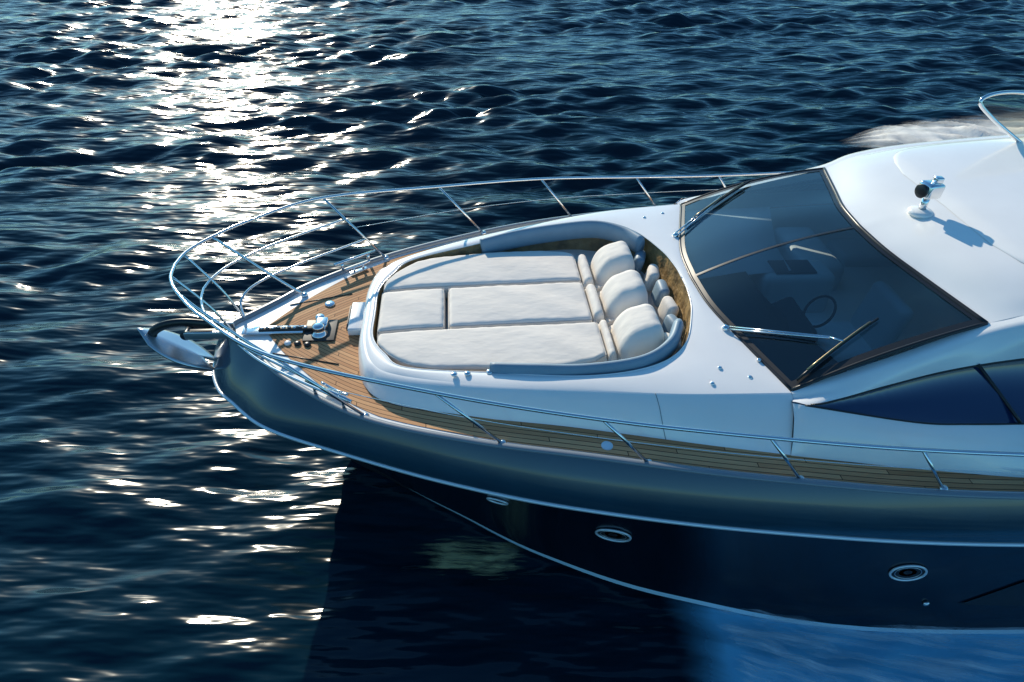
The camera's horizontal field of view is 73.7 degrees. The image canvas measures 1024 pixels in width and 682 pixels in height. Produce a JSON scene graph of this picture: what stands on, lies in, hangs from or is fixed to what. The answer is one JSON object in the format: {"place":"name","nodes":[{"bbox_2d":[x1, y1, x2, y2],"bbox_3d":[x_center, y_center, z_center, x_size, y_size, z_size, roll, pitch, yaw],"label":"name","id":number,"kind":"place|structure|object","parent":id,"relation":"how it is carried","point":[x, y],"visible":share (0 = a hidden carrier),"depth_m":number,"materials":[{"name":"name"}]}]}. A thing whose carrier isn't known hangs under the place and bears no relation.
{"place":"outdoors","nodes":[
{"label":"outdoors","id":0,"kind":"place"},
{"bbox_2d":[0,0,1023,681],"bbox_3d":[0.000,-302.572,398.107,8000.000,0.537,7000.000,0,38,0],"label":"water","id":1,"kind":"structure","parent":0,"point":[162,518],"depth_m":13.30,"materials":[{"name":"blue liquid"}]},
{"bbox_2d":[347,457,560,563],"bbox_3d":[5.370,1.324,9.026,15.100,1.207,5.962,-1,38,-4],"label":"hull bottom","id":2,"kind":"object","parent":1,"relation":"in","point":[365,465],"visible":0.06,"depth_m":7.96,"materials":[{"name":"black"}]},
{"bbox_2d":[414,491,1023,633],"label":"hull boot stripe","id":3,"kind":"object","parent":2,"relation":"on","point":[777,618],"visible":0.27,"depth_m":6.59,"materials":[{"name":"white"}]},
{"bbox_2d":[444,549,502,566],"bbox_3d":[-0.400,2.257,7.112,1.800,0.053,0.860,0,38,0],"label":"bow spray","id":4,"kind":"object","parent":1,"relation":"on","point":[484,556],"visible":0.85,"depth_m":7.10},
{"bbox_2d":[361,461,1023,629],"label":"hull side","id":5,"kind":"object","parent":1,"relation":"on","point":[839,582],"visible":0.24,"depth_m":6.31,"materials":[{"name":"blue paint"}]},
{"bbox_2d":[137,318,235,369],"bbox_3d":[-3.343,0.026,7.100,0.963,0.632,0.400,-1,38,-4],"label":"anchor","id":6,"kind":"object","parent":5,"relation":"on","point":[183,348],"visible":0.92,"depth_m":7.00,"materials":[{"name":"silver metal"}]},
{"bbox_2d":[486,497,508,504],"bbox_3d":[-0.135,1.472,6.273,0.217,0.141,0.080,13,40,16],"label":"hull porthole","id":7,"kind":"object","parent":5,"relation":"attached to","point":[497,501],"visible":1,"depth_m":6.25,"materials":[{"name":"white"}]},
{"bbox_2d":[595,528,631,541],"bbox_3d":[0.928,1.783,6.259,0.335,0.261,0.092,9,39,12],"label":"hull porthole","id":8,"kind":"object","parent":5,"relation":"attached to","point":[614,535],"visible":1,"depth_m":6.26,"materials":[{"name":"white"}]},
{"bbox_2d":[212,362,1023,546],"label":"rub rail","id":9,"kind":"object","parent":5,"relation":"attached to","point":[238,408],"visible":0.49,"depth_m":5.76,"materials":[{"name":"white"}]},
{"bbox_2d":[214,338,1023,543],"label":"hull topside band","id":10,"kind":"object","parent":5,"relation":"attached to","point":[254,389],"visible":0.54,"depth_m":5.67,"materials":[{"name":"blue paint"}]},
{"bbox_2d":[889,564,927,580],"bbox_3d":[3.485,2.041,6.005,0.324,0.261,0.037,2,38,2],"label":"hull porthole","id":11,"kind":"object","parent":5,"relation":"attached to","point":[911,572],"visible":1,"depth_m":6.01,"materials":[{"name":"white"}]},
{"bbox_2d":[959,582,1023,605],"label":"hull window","id":12,"kind":"structure","parent":5,"relation":"attached to","point":[1012,595],"depth_m":6.22,"materials":[{"name":"black glass"}]},
{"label":"interior floor","id":13,"kind":"structure","parent":5,"relation":"attached to","visible":0},
{"bbox_2d":[751,227,931,370],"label":"helm seats and console","id":14,"kind":"object","parent":13,"relation":"on","point":[809,282],"visible":0.54,"depth_m":7.20,"materials":[{"name":"grey plastic"}]},
{"bbox_2d":[696,604,1023,681],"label":"port wake foam","id":15,"kind":"object","parent":1,"relation":"on","point":[738,656],"visible":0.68,"depth_m":6.32,"materials":[{"name":"blue"}]},
{"bbox_2d":[728,609,1017,681],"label":"port wake spray","id":16,"kind":"object","parent":1,"relation":"on","point":[880,679],"visible":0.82,"depth_m":6.13,"materials":[{"name":"white"}]},
{"bbox_2d":[865,121,1023,143],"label":"starboard wake foam","id":17,"kind":"object","parent":1,"relation":"on","point":[917,134],"visible":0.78,"depth_m":15.42,"materials":[{"name":"white"}]},
{"bbox_2d":[235,205,1023,492],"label":"deck","id":18,"kind":"structure","parent":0,"point":[931,309],"depth_m":7.71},
{"bbox_2d":[301,292,307,297],"bbox_3d":[-2.311,-0.519,7.603,0.072,0.040,0.072,-1,38,-4],"label":"stanchion foot","id":19,"kind":"object","parent":18,"relation":"on","point":[304,295],"visible":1,"depth_m":7.58},
{"bbox_2d":[212,237,302,294],"bbox_3d":[-2.698,-0.792,7.319,0.802,0.823,0.044,-6,38,-7],"label":"pulpit leg","id":20,"kind":"object","parent":19,"relation":"on","point":[255,264],"visible":1,"depth_m":7.29,"materials":[{"name":"silver metal"}]},
{"bbox_2d":[274,359,363,414],"bbox_3d":[-1.628,0.402,5.837,0.664,0.806,0.029,-7,38,-8],"label":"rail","id":21,"kind":"object","parent":18,"relation":"on","point":[286,365],"visible":1,"depth_m":5.82,"materials":[{"name":"silver metal"}]},
{"bbox_2d":[321,381,348,396],"bbox_3d":[-1.633,0.465,6.298,0.323,0.101,0.060,20,42,24],"label":"mooring cleat","id":22,"kind":"object","parent":18,"relation":"on","point":[331,387],"visible":0.52,"depth_m":6.28,"materials":[{"name":"silver metal"}]},
{"bbox_2d":[323,199,384,256],"bbox_3d":[-1.844,-1.321,8.046,0.663,0.806,0.029,1,38,1],"label":"stanchion","id":23,"kind":"object","parent":18,"relation":"on","point":[353,227],"visible":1,"depth_m":8.02,"materials":[{"name":"silver metal"}]},
{"bbox_2d":[200,219,344,378],"bbox_3d":[-2.451,-0.536,6.813,1.246,0.037,2.854,-1,38,-4],"label":"rail","id":24,"kind":"object","parent":23,"relation":"attached to","point":[236,261],"visible":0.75,"depth_m":7.07,"materials":[{"name":"silver metal"}]},
{"bbox_2d":[345,260,370,274],"bbox_3d":[-1.799,-0.860,7.998,0.323,0.101,0.060,-27,45,-30],"label":"mooring cleat","id":25,"kind":"object","parent":18,"relation":"on","point":[363,268],"visible":1,"depth_m":7.99,"materials":[{"name":"silver metal"}]},
{"bbox_2d":[377,289,444,337],"bbox_3d":[-1.043,-0.277,7.152,0.685,0.235,0.716,-1,38,-4],"label":"mattress centre front","id":26,"kind":"object","parent":18,"relation":"on","point":[419,308],"visible":0.88,"depth_m":7.03,"materials":[{"name":"fabric"}]},
{"bbox_2d":[377,289,443,331],"bbox_3d":[-1.041,-0.328,7.113,0.668,0.054,0.700,-1,38,-4],"label":"mattress centre front piping","id":27,"kind":"object","parent":26,"relation":"attached to","point":[413,328],"visible":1,"depth_m":6.85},
{"bbox_2d":[439,188,482,231],"bbox_3d":[-0.627,-1.623,8.489,0.554,0.663,0.029,-1,38,-1],"label":"stanchion","id":28,"kind":"object","parent":18,"relation":"on","point":[459,208],"visible":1,"depth_m":8.46,"materials":[{"name":"silver metal"}]},
{"bbox_2d":[169,171,1023,456],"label":"rail top","id":29,"kind":"object","parent":28,"relation":"attached to","point":[533,409],"visible":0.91,"depth_m":5.40,"materials":[{"name":"silver metal"}]},
{"bbox_2d":[435,395,501,442],"bbox_3d":[-0.344,0.640,5.588,0.554,0.663,0.029,-5,38,-6],"label":"stanchion","id":30,"kind":"object","parent":18,"relation":"on","point":[463,414],"visible":1,"depth_m":5.56,"materials":[{"name":"silver metal"}]},
{"bbox_2d":[383,251,580,298],"bbox_3d":[-0.343,-0.757,7.768,2.180,0.270,0.690,-1,38,-4],"label":"sunbed cushion","id":31,"kind":"object","parent":18,"relation":"on","point":[509,267],"visible":0.88,"depth_m":7.62,"materials":[{"name":"fabric"}]},
{"bbox_2d":[384,251,580,290],"bbox_3d":[-0.341,-0.810,7.727,2.161,0.099,0.671,-1,38,-4],"label":"cushion piping","id":32,"kind":"object","parent":31,"relation":"attached to","point":[490,284],"visible":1,"depth_m":7.47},
{"bbox_2d":[377,322,606,371],"bbox_3d":[-0.212,0.131,6.629,2.220,0.275,0.690,-1,38,-4],"label":"mattress port","id":33,"kind":"object","parent":18,"relation":"on","point":[484,347],"visible":0.83,"depth_m":6.56,"materials":[{"name":"fabric"}]},
{"bbox_2d":[377,322,606,369],"bbox_3d":[-0.210,0.079,6.588,2.201,0.100,0.671,-1,38,-4],"label":"cushion piping","id":34,"kind":"object","parent":33,"relation":"attached to","point":[487,369],"visible":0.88,"depth_m":6.45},
{"bbox_2d":[448,282,591,328],"bbox_3d":[0.064,-0.339,7.211,1.475,0.234,0.716,-1,38,-4],"label":"mattress centre aft","id":35,"kind":"object","parent":18,"relation":"on","point":[499,304],"visible":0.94,"depth_m":7.09,"materials":[{"name":"fabric"}]},
{"bbox_2d":[449,282,591,326],"bbox_3d":[0.066,-0.391,7.171,1.459,0.056,0.700,-1,38,-4],"label":"cushion piping","id":36,"kind":"object","parent":35,"relation":"attached to","point":[526,322],"visible":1,"depth_m":6.91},
{"bbox_2d":[268,203,834,326],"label":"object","id":37,"kind":"object","parent":18,"relation":"on","point":[357,285],"visible":0.3,"depth_m":7.57,"materials":[{"name":"brown wood"}]},
{"bbox_2d":[290,293,351,304],"bbox_3d":[-2.111,-0.463,7.564,0.680,0.029,0.012,-14,40,-17],"label":"hatch seam","id":38,"kind":"object","parent":37,"relation":"on","point":[320,299],"visible":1,"depth_m":7.56,"materials":[{"name":"black rubber"}]},
{"bbox_2d":[325,301,334,306],"bbox_3d":[-1.998,-0.409,7.490,0.110,0.022,0.110,-1,38,-4],"label":"deck filler cap","id":39,"kind":"object","parent":37,"relation":"on","point":[329,303],"visible":1,"depth_m":7.47,"materials":[{"name":"silver metal"}]},
{"bbox_2d":[541,180,571,216],"bbox_3d":[0.585,-1.836,8.836,0.457,0.579,0.029,0,38,0],"label":"stanchion","id":40,"kind":"object","parent":18,"relation":"on","point":[556,198],"visible":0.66,"depth_m":8.82,"materials":[{"name":"silver metal"}]},
{"bbox_2d":[358,204,792,454],"bbox_3d":[0.333,-0.390,7.198,3.833,0.404,4.240,-3,38,-3],"label":"coachroof side","id":41,"kind":"object","parent":18,"relation":"on","point":[770,414],"visible":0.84,"depth_m":5.88,"materials":[{"name":"plastic"}]},
{"bbox_2d":[365,204,790,393],"bbox_3d":[0.375,-0.481,7.131,3.741,0.370,3.520,-1,38,-4],"label":"coachroof top","id":42,"kind":"object","parent":41,"relation":"on","point":[701,356],"visible":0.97,"depth_m":6.16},
{"bbox_2d":[373,238,690,346],"bbox_3d":[0.174,-0.400,7.175,3.208,0.535,2.764,-1,38,-4],"label":"sunpad recess","id":43,"kind":"object","parent":42,"relation":"attached to","point":[669,273],"visible":0.21,"depth_m":7.77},
{"bbox_2d":[372,230,691,376],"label":"recess trim","id":44,"kind":"structure","parent":42,"relation":"attached to","point":[538,374],"depth_m":6.53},
{"bbox_2d":[479,220,644,253],"bbox_3d":[0.583,-1.212,8.046,1.907,0.380,0.487,4,38,5],"label":"backrest pad starboard","id":45,"kind":"object","parent":42,"relation":"on","point":[631,238],"visible":0.95,"depth_m":8.05,"materials":[{"name":"leather"}]},
{"bbox_2d":[490,318,683,374],"bbox_3d":[0.759,0.200,6.235,1.907,0.380,0.487,-9,39,-12],"label":"backrest pad port","id":46,"kind":"object","parent":42,"relation":"attached to","point":[666,350],"visible":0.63,"depth_m":6.08,"materials":[{"name":"leather"}]},
{"bbox_2d":[672,180,749,237],"bbox_3d":[2.356,-1.572,8.086,1.338,0.351,0.096,-27,45,-30],"label":"wiper starboard","id":47,"kind":"object","parent":42,"relation":"on","point":[702,212],"visible":1,"depth_m":8.04,"materials":[{"name":"silver metal"}]},
{"bbox_2d":[679,204,791,391],"bbox_3d":[2.065,-0.652,7.162,0.409,0.067,3.479,-1,38,-4],"label":"gasket base","id":48,"kind":"object","parent":42,"relation":"on","point":[785,383],"visible":0.95,"depth_m":6.62,"materials":[{"name":"black rubber"}]},
{"bbox_2d":[722,317,878,380],"bbox_3d":[2.504,0.030,5.985,1.270,0.410,0.650,11,39,13],"label":"wiper port","id":49,"kind":"object","parent":42,"relation":"on","point":[726,327],"visible":1,"depth_m":5.96,"materials":[{"name":"silver metal"}]},
{"bbox_2d":[576,254,593,288],"bbox_3d":[0.827,-0.779,7.750,0.120,0.210,0.590,-1,38,-4],"label":"seat roll","id":50,"kind":"object","parent":18,"relation":"on","point":[585,274],"visible":0.82,"depth_m":7.64,"materials":[{"name":"fabric"}]},
{"bbox_2d":[584,284,604,323],"bbox_3d":[0.875,-0.389,7.252,0.120,0.208,0.600,-1,38,-4],"label":"seat roll","id":51,"kind":"object","parent":18,"relation":"on","point":[594,304],"visible":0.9,"depth_m":7.13,"materials":[{"name":"fabric"}]},
{"bbox_2d":[598,320,616,360],"bbox_3d":[0.942,0.009,6.748,0.085,0.200,0.610,-1,38,-4],"label":"seat roll","id":52,"kind":"object","parent":18,"relation":"on","point":[607,341],"visible":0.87,"depth_m":6.64,"materials":[{"name":"fabric"}]},
{"bbox_2d":[588,241,634,292],"bbox_3d":[1.131,-0.852,7.710,0.445,0.476,0.550,-1,38,-4],"label":"headrest","id":53,"kind":"object","parent":18,"relation":"on","point":[608,262],"visible":0.81,"depth_m":7.53,"materials":[{"name":"fabric"}]},
{"bbox_2d":[598,270,647,326],"bbox_3d":[1.179,-0.470,7.218,0.445,0.481,0.560,-1,38,-4],"label":"headrest","id":54,"kind":"object","parent":18,"relation":"on","point":[619,294],"visible":0.82,"depth_m":7.04,"materials":[{"name":"fabric"}]},
{"bbox_2d":[603,422,647,461],"bbox_3d":[0.916,0.807,5.447,0.457,0.579,0.029,-5,38,-7],"label":"stanchion","id":55,"kind":"object","parent":18,"relation":"on","point":[625,440],"visible":0.97,"depth_m":5.43,"materials":[{"name":"silver metal"}]},
{"bbox_2d":[230,204,1023,499],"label":"toe rail","id":56,"kind":"object","parent":18,"relation":"on","point":[675,467],"visible":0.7,"depth_m":5.73,"materials":[{"name":"grey"}]},
{"bbox_2d":[184,255,244,318],"bbox_3d":[-3.035,-0.550,6.972,0.443,0.784,0.029,1,38,1],"label":"pulpit leg","id":57,"kind":"object","parent":56,"relation":"on","point":[215,284],"visible":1,"depth_m":6.95,"materials":[{"name":"silver metal"}]},
{"bbox_2d":[228,332,332,397],"bbox_3d":[-2.223,0.256,6.393,1.728,0.228,0.199,29,46,32],"label":"rail","id":58,"kind":"object","parent":56,"relation":"on","point":[280,371],"visible":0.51,"depth_m":6.19,"materials":[{"name":"silver metal"}]},
{"bbox_2d":[173,277,234,331],"bbox_3d":[-3.007,-0.331,6.691,0.443,0.784,0.029,-6,38,-8],"label":"pulpit leg","id":59,"kind":"object","parent":58,"relation":"on","point":[204,302],"visible":0.88,"depth_m":6.66,"materials":[{"name":"silver metal"}]},
{"bbox_2d":[239,239,365,317],"bbox_3d":[-2.350,-0.765,7.703,0.199,0.228,1.728,27,45,30],"label":"rail","id":60,"kind":"object","parent":56,"relation":"on","point":[286,269],"visible":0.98,"depth_m":7.62,"materials":[{"name":"silver metal"}]},
{"bbox_2d":[305,380,351,407],"bbox_3d":[-1.665,0.491,6.206,0.539,0.143,0.042,20,42,24],"label":"fairlead","id":61,"kind":"object","parent":56,"relation":"on","point":[346,399],"visible":0.59,"depth_m":6.13,"materials":[{"name":"silver metal"}]},
{"bbox_2d":[333,249,375,270],"bbox_3d":[-1.845,-0.940,8.040,0.539,0.143,0.042,-27,45,-30],"label":"fairlead","id":62,"kind":"object","parent":56,"relation":"on","point":[354,258],"visible":0.92,"depth_m":7.99,"materials":[{"name":"silver metal"}]},
{"bbox_2d":[608,304,663,359],"bbox_3d":[1.229,-0.073,6.706,0.445,0.482,0.600,-1,38,-4],"label":"headrest","id":63,"kind":"object","parent":18,"relation":"on","point":[635,331],"visible":0.77,"depth_m":6.51,"materials":[{"name":"fabric"}]},
{"bbox_2d":[633,250,645,273],"bbox_3d":[1.445,-0.900,7.824,0.120,0.240,0.260,19,40,3],"label":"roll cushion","id":64,"kind":"object","parent":18,"relation":"on","point":[639,259],"visible":0.65,"depth_m":7.71,"materials":[{"name":"fabric"}]},
{"bbox_2d":[636,178,655,205],"bbox_3d":[1.803,-1.971,9.122,0.379,0.506,0.029,-5,38,-6],"label":"stanchion","id":65,"kind":"object","parent":18,"relation":"on","point":[645,191],"visible":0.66,"depth_m":9.09,"materials":[{"name":"silver metal"}]},
{"bbox_2d":[269,327,1023,491],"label":"teak deck port","id":66,"kind":"object","parent":18,"relation":"on","point":[341,349],"visible":0.85,"depth_m":5.82,"materials":[{"name":"brown wood"}]},
{"bbox_2d":[241,325,312,334],"bbox_3d":[-2.421,-0.131,7.055,0.715,0.064,0.130,-1,38,-4],"label":"anchor chain channel","id":67,"kind":"object","parent":66,"relation":"on","point":[269,330],"visible":0.91,"depth_m":7.04,"materials":[{"name":"silver metal"}]},
{"bbox_2d":[272,353,338,364],"bbox_3d":[-2.041,0.174,6.745,0.699,0.029,0.012,8,39,10],"label":"hatch seam","id":68,"kind":"object","parent":66,"relation":"on","point":[306,358],"visible":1,"depth_m":6.74,"materials":[{"name":"black rubber"}]},
{"bbox_2d":[302,314,337,341],"bbox_3d":[-1.990,-0.168,7.074,0.320,0.138,0.390,-1,38,-4],"label":"windlass","id":69,"kind":"object","parent":66,"relation":"on","point":[324,328],"visible":1,"depth_m":7.03,"materials":[{"name":"silver metal"}]},
{"bbox_2d":[347,302,364,334],"bbox_3d":[-1.632,-0.240,7.225,0.160,0.090,0.500,-1,38,-4],"label":"locker step","id":70,"kind":"object","parent":66,"relation":"on","point":[356,319],"visible":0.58,"depth_m":7.15,"materials":[{"name":"grey"}]},
{"bbox_2d":[601,441,612,449],"bbox_3d":[0.806,0.887,5.785,0.100,0.022,0.100,-1,38,-4],"label":"deck filler cap","id":71,"kind":"object","parent":66,"relation":"on","point":[606,445],"visible":1,"depth_m":5.77,"materials":[{"name":"silver"}]},
{"bbox_2d":[791,403,1023,477],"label":"cabin side wall","id":72,"kind":"structure","parent":66,"relation":"on","point":[812,423],"depth_m":5.63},
{"bbox_2d":[792,360,1023,422],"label":"side window port","id":73,"kind":"object","parent":72,"relation":"on","point":[969,395],"visible":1,"depth_m":5.67,"materials":[{"name":"blue glass"}]},
{"bbox_2d":[791,315,1023,404],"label":"cabin side upper port","id":74,"kind":"object","parent":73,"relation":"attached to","point":[1000,340],"visible":1,"depth_m":5.70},
{"bbox_2d":[791,322,987,390],"bbox_3d":[3.189,0.141,5.779,1.643,0.529,0.051,-6,38,-8],"label":"windshield frame","id":75,"kind":"object","parent":74,"relation":"attached to","point":[883,354],"visible":1,"depth_m":5.73,"materials":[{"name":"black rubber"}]},
{"bbox_2d":[826,136,1023,322],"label":"hardtop roof","id":76,"kind":"structure","parent":74,"relation":"attached to","point":[943,247],"depth_m":6.49,"materials":[{"name":"plastic"}]},
{"bbox_2d":[823,167,987,322],"bbox_3d":[3.696,-1.133,6.947,0.400,0.113,3.151,-1,38,-4],"label":"gasket top","id":77,"kind":"object","parent":76,"relation":"attached to","point":[898,259],"visible":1,"depth_m":6.48,"materials":[{"name":"black rubber"}]},
{"bbox_2d":[907,176,945,218],"bbox_3d":[4.058,-1.423,6.681,0.260,0.390,0.238,-1,38,-4],"label":"searchlight","id":78,"kind":"object","parent":76,"relation":"on","point":[926,191],"visible":1,"depth_m":6.61,"materials":[{"name":"silver metal"}]},
{"bbox_2d":[893,137,1023,262],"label":"sunroof panel","id":79,"kind":"object","parent":76,"relation":"on","point":[982,195],"visible":0.94,"depth_m":7.07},
{"bbox_2d":[978,90,1023,141],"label":"handrail","id":80,"kind":"object","parent":76,"relation":"on","point":[994,120],"visible":0.95,"depth_m":7.58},
{"bbox_2d":[811,358,1023,404],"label":"side window seal port","id":81,"kind":"object","parent":73,"relation":"attached to","point":[854,395],"visible":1,"depth_m":5.72,"materials":[{"name":"black rubber"}]},
{"bbox_2d":[977,364,1021,423],"bbox_3d":[4.047,0.436,5.671,0.034,0.325,0.483,-23,44,-27],"label":"window divider","id":82,"kind":"object","parent":73,"relation":"attached to","point":[1002,397],"visible":1,"depth_m":5.66,"materials":[{"name":"black rubber"}]},
{"bbox_2d":[805,405,1023,424],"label":"side window seal port","id":83,"kind":"object","parent":72,"relation":"attached to","point":[916,421],"visible":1,"depth_m":5.61,"materials":[{"name":"black rubber"}]},
{"bbox_2d":[644,264,659,290],"bbox_3d":[1.549,-0.706,7.579,0.120,0.240,0.260,14,38,-3],"label":"roll cushion","id":84,"kind":"object","parent":18,"relation":"on","point":[651,276],"visible":0.9,"depth_m":7.49,"materials":[{"name":"fabric"}]},
{"bbox_2d":[651,279,669,307],"bbox_3d":[1.593,-0.510,7.329,0.120,0.240,0.260,9,37,-10],"label":"roll cushion","id":85,"kind":"object","parent":18,"relation":"on","point":[660,290],"visible":0.87,"depth_m":7.25,"materials":[{"name":"fabric"}]},
{"bbox_2d":[657,296,678,321],"bbox_3d":[1.618,-0.314,7.077,0.120,0.240,0.260,4,36,-16],"label":"roll cushion","id":86,"kind":"object","parent":18,"relation":"on","point":[668,305],"visible":0.73,"depth_m":7.01,"materials":[{"name":"fabric"}]},
{"bbox_2d":[664,332,681,355],"bbox_3d":[1.506,0.070,6.577,0.120,0.240,0.260,-6,37,-29],"label":"roll cushion","id":87,"kind":"object","parent":18,"relation":"on","point":[666,336],"visible":0.25,"depth_m":6.47,"materials":[{"name":"fabric"}]},
{"bbox_2d":[662,314,684,336],"bbox_3d":[1.603,-0.117,6.822,0.120,0.240,0.260,-1,36,-23],"label":"roll cushion","id":88,"kind":"object","parent":18,"relation":"on","point":[669,319],"visible":0.43,"depth_m":6.79,"materials":[{"name":"fabric"}]},
{"bbox_2d":[684,207,791,278],"bbox_3d":[2.535,-0.947,7.995,1.158,0.645,1.815,5,38,7],"label":"dashboard starboard","id":89,"kind":"object","parent":18,"relation":"on","point":[714,237],"visible":0.68,"depth_m":7.79,"materials":[{"name":"grey"}]},
{"bbox_2d":[673,190,833,210],"bbox_3d":[4.661,-1.959,9.338,5.321,0.543,0.476,-6,38,-7],"label":"cabin side lower starboard","id":90,"kind":"object","parent":18,"relation":"on","point":[754,200],"visible":0.44,"depth_m":9.26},
{"bbox_2d":[676,179,827,203],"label":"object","id":91,"kind":"object","parent":90,"relation":"on","point":[815,185],"visible":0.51,"depth_m":8.90,"materials":[{"name":"black glass"}]},
{"bbox_2d":[684,178,822,198],"bbox_3d":[4.782,-2.088,8.656,5.175,0.512,0.147,-3,38,-3],"label":"side window seal starboard","id":92,"kind":"object","parent":91,"relation":"attached to","point":[768,188],"visible":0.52,"depth_m":8.57,"materials":[{"name":"black rubber"}]},
{"bbox_2d":[677,133,1023,203],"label":"cabin side upper starboard","id":93,"kind":"object","parent":91,"relation":"on","point":[787,180],"visible":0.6,"depth_m":8.37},
{"bbox_2d":[699,271,845,380],"bbox_3d":[2.402,0.017,6.737,0.679,0.645,1.754,-11,39,-13],"label":"dashboard port","id":94,"kind":"object","parent":18,"relation":"on","point":[739,299],"visible":0.77,"depth_m":6.54,"materials":[{"name":"grey plastic"}]},
{"bbox_2d":[770,440,800,477],"bbox_3d":[2.167,0.935,5.396,0.379,0.506,0.029,-1,38,-1],"label":"stanchion","id":95,"kind":"object","parent":18,"relation":"on","point":[785,458],"visible":1,"depth_m":5.38,"materials":[{"name":"silver metal"}]},
{"bbox_2d":[922,452,943,487],"bbox_3d":[3.324,1.018,5.382,0.343,0.455,0.029,2,38,2],"label":"stanchion","id":96,"kind":"object","parent":18,"relation":"on","point":[934,471],"visible":1,"depth_m":5.37,"materials":[{"name":"silver metal"}]},
{"bbox_2d":[681,203,795,387],"bbox_3d":[2.087,-0.667,7.153,0.424,0.062,3.473,-1,38,-4],"label":"frit base","id":97,"kind":"object","parent":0,"point":[746,339],"visible":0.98,"depth_m":6.65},
{"bbox_2d":[685,169,818,204],"bbox_3d":[2.919,-1.884,8.353,1.542,0.467,0.090,1,38,1],"label":"frit starboard","id":98,"kind":"object","parent":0,"point":[702,197],"visible":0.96,"depth_m":8.30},
{"bbox_2d":[819,169,981,322],"bbox_3d":[3.664,-1.132,6.944,0.417,0.079,3.159,-1,38,-4],"label":"frit top","id":99,"kind":"object","parent":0,"point":[891,258],"visible":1,"depth_m":6.51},
{"bbox_3d":[2.876,-0.899,7.049,1.988,0.609,3.470,-1,38,-4],"label":"windshield glass","id":100,"kind":"object","parent":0,"visible":0},
{"bbox_2d":[792,320,977,385],"bbox_3d":[3.168,0.110,5.797,1.542,0.467,0.090,-6,38,-8],"label":"frit port","id":101,"kind":"object","parent":100,"relation":"in","point":[833,367],"visible":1,"depth_m":5.77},
{"bbox_2d":[681,167,822,203],"bbox_3d":[2.934,-1.895,8.389,1.643,0.529,0.051,1,38,1],"label":"windshield frame","id":102,"kind":"object","parent":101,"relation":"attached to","point":[750,181],"visible":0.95,"depth_m":8.33,"materials":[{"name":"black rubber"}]},
{"bbox_2d":[696,227,852,275],"bbox_3d":[2.688,-0.919,7.017,1.525,0.539,0.033,-1,38,-4],"label":"mullion","id":103,"kind":"object","parent":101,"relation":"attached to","point":[724,263],"visible":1,"depth_m":6.99,"materials":[{"name":"metal"}]},
{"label":"stanchion","id":104,"kind":"object","parent":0,"visible":0},
{"bbox_2d":[356,189,717,227],"bbox_3d":[1.744,-1.891,8.986,7.520,0.295,0.311,-9,39,-11],"label":"lifeline","id":105,"kind":"object","parent":104,"relation":"attached to","point":[533,200],"visible":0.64,"depth_m":8.74,"materials":[{"name":"silver metal"}]},
{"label":"stanchion","id":106,"kind":"object","parent":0,"visible":0},
{"bbox_2d":[321,387,1023,473],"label":"lifeline","id":107,"kind":"object","parent":106,"relation":"attached to","point":[672,446],"visible":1,"depth_m":5.41,"materials":[{"name":"silver metal"}]},
{"bbox_3d":[-2.219,0.217,6.659,0.072,0.040,0.072,-1,38,-4],"label":"stanchion foot","id":108,"kind":"object","parent":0,"visible":0},
{"bbox_2d":[181,294,267,352],"bbox_3d":[-2.610,-0.088,6.416,0.802,0.823,0.044,0,38,0],"label":"pulpit leg","id":109,"kind":"object","parent":108,"relation":"on","point":[201,311],"visible":0.69,"depth_m":6.35,"materials":[{"name":"silver metal"}]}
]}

